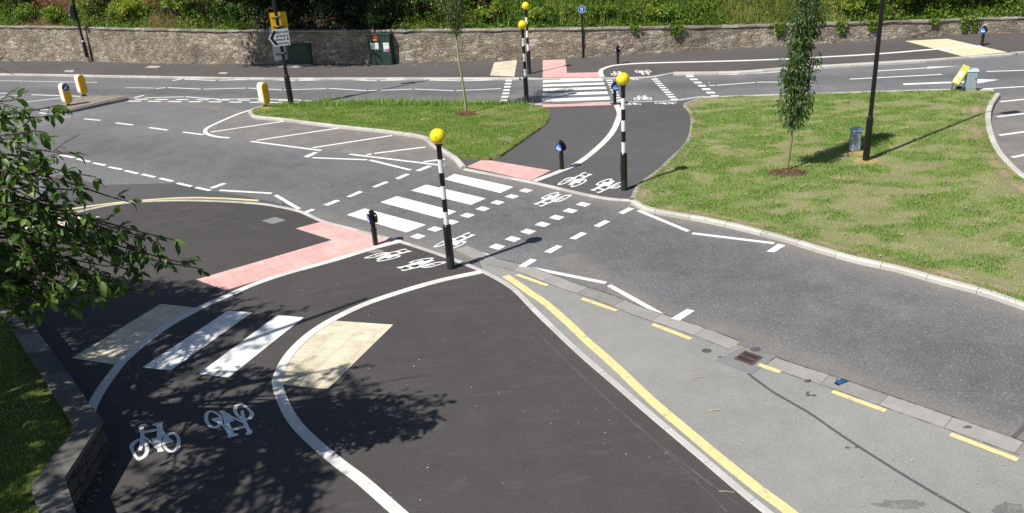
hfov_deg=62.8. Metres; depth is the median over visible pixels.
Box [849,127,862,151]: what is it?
grey cabinet
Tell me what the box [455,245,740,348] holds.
channel
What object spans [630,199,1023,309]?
kerb
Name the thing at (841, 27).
ivy
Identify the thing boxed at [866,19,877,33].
ivy
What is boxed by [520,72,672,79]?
kerb
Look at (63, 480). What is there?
garden wall
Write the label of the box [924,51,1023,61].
kerb
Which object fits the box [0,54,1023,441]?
road
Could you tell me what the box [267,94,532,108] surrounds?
long grass fringe
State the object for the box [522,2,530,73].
belisha beacon
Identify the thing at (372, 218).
bollard
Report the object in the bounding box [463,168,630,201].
kerb
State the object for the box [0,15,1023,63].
stone wall
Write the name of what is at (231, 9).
shrub
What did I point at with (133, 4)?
bramble
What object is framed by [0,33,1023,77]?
pavement
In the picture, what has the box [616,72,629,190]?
belisha beacon
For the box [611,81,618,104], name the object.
bollard
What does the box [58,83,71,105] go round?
traffic island bollard
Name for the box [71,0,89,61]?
street lamp
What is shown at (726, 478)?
kerb
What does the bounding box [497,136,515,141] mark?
ground cover
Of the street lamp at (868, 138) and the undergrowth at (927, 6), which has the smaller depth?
the street lamp at (868, 138)
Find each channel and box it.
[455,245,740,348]
[766,357,1023,455]
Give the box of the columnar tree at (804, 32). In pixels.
[771,0,834,168]
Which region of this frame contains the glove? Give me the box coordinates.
[834,378,847,385]
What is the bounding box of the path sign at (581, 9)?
[578,6,584,57]
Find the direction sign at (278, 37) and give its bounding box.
[269,28,290,46]
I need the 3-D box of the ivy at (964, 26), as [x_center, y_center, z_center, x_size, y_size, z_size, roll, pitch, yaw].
[21.169,-10.864,39.203,0.586,0.793,0.284,0,23,8]
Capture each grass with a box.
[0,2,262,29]
[681,0,885,25]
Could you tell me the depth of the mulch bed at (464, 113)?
30.68 m
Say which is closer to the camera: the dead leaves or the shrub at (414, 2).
the dead leaves
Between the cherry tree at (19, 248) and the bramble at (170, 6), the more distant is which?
the bramble at (170, 6)
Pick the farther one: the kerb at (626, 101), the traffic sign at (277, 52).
the traffic sign at (277, 52)
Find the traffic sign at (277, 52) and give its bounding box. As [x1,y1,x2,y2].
[269,26,288,60]
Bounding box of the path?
[460,99,694,198]
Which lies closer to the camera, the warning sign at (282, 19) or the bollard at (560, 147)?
the bollard at (560, 147)
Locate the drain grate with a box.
[734,350,762,364]
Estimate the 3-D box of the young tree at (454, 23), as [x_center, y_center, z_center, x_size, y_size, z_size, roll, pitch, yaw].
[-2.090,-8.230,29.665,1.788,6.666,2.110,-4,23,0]
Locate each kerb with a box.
[0,73,519,79]
[58,200,773,512]
[249,106,465,169]
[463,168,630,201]
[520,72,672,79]
[534,96,701,104]
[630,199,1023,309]
[673,59,925,75]
[702,89,992,97]
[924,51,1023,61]
[985,93,1023,178]
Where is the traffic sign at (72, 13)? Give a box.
[69,5,75,19]
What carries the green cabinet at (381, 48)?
on the pavement at (736, 59)
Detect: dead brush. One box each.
[32,0,69,8]
[138,0,190,15]
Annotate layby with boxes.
[476,215,1023,512]
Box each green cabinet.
[281,43,313,64]
[366,32,394,64]
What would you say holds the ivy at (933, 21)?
attached to the stone wall at (158, 45)
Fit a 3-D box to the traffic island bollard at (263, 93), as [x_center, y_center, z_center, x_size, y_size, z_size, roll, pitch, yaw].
[-10.084,-6.574,34.084,0.280,1.007,0.360,9,26,28]
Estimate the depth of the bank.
43.36 m
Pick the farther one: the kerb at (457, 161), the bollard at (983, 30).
the bollard at (983, 30)
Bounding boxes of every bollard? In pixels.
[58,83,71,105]
[74,74,87,96]
[257,82,269,106]
[366,210,377,245]
[556,140,565,169]
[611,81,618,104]
[615,45,620,63]
[980,26,987,45]
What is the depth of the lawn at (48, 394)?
12.47 m
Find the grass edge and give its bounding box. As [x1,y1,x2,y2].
[492,110,549,159]
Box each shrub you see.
[70,0,116,10]
[172,0,209,14]
[208,0,254,23]
[243,0,315,19]
[306,0,370,20]
[360,2,398,27]
[401,0,447,18]
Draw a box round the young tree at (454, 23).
[431,0,470,111]
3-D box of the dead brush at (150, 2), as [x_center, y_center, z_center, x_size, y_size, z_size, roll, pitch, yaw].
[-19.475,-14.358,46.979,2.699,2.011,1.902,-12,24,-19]
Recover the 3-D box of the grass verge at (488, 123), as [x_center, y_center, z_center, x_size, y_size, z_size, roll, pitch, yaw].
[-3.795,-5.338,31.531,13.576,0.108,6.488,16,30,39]
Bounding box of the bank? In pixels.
[0,0,1023,28]
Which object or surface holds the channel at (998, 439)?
on the road
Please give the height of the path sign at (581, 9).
2.439 m
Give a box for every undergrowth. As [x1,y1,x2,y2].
[0,0,260,29]
[233,0,413,31]
[391,0,550,29]
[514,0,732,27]
[842,0,1023,24]
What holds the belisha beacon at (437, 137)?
on the pavement at (309, 426)
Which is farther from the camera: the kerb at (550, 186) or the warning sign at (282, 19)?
the warning sign at (282, 19)
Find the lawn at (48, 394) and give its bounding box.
[0,314,73,512]
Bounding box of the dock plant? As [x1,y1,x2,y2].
[410,0,420,23]
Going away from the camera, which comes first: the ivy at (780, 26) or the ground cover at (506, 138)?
the ground cover at (506, 138)
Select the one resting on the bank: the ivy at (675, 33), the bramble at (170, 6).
the bramble at (170, 6)
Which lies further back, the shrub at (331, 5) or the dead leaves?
the shrub at (331, 5)
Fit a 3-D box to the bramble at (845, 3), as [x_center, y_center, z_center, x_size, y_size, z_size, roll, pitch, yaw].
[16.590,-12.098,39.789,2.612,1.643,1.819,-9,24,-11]
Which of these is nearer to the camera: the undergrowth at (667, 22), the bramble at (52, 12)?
the undergrowth at (667, 22)
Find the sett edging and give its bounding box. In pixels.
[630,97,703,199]
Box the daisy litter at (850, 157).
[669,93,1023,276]
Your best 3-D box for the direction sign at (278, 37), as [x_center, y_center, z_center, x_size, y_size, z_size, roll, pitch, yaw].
[-9.168,-8.604,32.936,0.800,0.640,0.206,-12,24,-18]
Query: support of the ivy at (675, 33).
attached to the stone wall at (158, 45)
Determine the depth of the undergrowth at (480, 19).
41.29 m
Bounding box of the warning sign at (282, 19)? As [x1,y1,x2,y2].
[269,11,287,29]
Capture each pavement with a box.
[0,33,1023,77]
[0,201,761,512]
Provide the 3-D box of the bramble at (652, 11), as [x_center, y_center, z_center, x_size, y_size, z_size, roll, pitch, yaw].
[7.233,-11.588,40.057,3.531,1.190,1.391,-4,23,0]
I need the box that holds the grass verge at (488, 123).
[252,101,548,159]
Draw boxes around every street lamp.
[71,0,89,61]
[272,0,293,105]
[862,0,884,160]
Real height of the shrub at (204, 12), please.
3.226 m
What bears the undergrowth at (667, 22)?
on the bank
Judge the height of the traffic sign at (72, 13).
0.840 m
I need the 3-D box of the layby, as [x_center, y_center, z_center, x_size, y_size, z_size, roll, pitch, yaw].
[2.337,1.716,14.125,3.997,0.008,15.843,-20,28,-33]
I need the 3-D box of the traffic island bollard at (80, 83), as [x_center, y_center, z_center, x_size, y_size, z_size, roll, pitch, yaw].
[-19.820,-7.867,38.602,0.280,1.007,0.360,11,27,31]
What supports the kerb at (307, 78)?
on the road
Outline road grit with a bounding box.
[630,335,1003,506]
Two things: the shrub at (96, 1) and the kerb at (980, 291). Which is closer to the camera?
the kerb at (980, 291)
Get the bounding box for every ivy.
[630,24,640,32]
[666,23,684,36]
[768,21,786,35]
[836,19,848,34]
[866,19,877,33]
[929,17,940,26]
[959,15,971,31]
[969,15,982,33]
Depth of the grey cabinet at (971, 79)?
29.17 m
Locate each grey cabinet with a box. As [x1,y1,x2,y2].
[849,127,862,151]
[964,68,978,90]
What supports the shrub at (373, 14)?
on the bank
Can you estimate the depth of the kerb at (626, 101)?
31.24 m
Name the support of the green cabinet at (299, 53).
on the pavement at (736, 59)
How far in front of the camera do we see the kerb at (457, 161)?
29.78 m
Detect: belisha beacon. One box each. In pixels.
[430,128,454,269]
[518,20,528,102]
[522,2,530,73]
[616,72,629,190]
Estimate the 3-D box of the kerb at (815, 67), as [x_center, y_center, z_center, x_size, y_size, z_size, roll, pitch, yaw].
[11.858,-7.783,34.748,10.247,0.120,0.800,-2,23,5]
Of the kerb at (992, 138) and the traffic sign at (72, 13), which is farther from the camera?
the traffic sign at (72, 13)
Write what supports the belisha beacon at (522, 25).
on the kerb
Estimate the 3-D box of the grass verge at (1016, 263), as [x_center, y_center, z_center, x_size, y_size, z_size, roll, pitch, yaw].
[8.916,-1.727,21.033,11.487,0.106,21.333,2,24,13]
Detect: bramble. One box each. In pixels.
[9,0,42,19]
[37,5,64,23]
[105,0,149,20]
[158,0,191,18]
[470,0,509,18]
[524,0,578,23]
[574,0,629,18]
[631,1,699,19]
[832,0,886,13]
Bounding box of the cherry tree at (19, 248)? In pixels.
[0,57,209,330]
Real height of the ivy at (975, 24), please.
0.908 m
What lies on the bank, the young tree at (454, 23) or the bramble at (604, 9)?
the bramble at (604, 9)
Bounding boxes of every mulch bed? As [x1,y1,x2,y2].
[455,110,476,115]
[768,167,808,176]
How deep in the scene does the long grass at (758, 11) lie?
39.96 m
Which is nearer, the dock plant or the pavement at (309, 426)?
the pavement at (309, 426)
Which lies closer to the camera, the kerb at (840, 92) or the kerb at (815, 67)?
the kerb at (840, 92)
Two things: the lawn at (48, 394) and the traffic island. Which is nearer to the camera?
the lawn at (48, 394)
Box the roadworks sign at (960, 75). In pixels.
[951,63,970,91]
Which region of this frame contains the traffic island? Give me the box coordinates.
[63,95,128,112]
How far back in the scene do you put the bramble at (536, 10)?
40.17 m
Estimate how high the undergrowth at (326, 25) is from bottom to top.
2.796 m
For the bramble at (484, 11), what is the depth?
40.68 m
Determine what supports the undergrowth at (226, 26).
on the bank
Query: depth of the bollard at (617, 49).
37.73 m
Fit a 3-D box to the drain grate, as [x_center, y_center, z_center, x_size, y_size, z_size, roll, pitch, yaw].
[3.924,1.681,13.924,0.347,0.012,0.336,-24,30,-39]
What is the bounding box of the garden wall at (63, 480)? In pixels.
[0,297,109,512]
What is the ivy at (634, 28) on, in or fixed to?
attached to the stone wall at (158, 45)
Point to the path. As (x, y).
(589, 134)
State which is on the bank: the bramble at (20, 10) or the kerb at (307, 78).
the bramble at (20, 10)
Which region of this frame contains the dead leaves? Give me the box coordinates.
[79,457,115,511]
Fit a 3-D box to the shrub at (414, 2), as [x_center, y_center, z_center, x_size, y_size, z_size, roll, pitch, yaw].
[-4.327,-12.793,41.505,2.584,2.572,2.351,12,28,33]
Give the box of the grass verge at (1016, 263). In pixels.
[635,90,1023,298]
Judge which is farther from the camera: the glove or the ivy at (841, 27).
the ivy at (841, 27)
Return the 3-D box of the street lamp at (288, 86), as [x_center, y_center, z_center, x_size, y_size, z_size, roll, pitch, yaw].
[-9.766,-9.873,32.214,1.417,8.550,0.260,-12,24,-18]
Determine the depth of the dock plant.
41.61 m
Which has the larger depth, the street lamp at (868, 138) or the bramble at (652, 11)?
the bramble at (652, 11)
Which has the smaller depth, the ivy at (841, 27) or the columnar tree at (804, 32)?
the columnar tree at (804, 32)

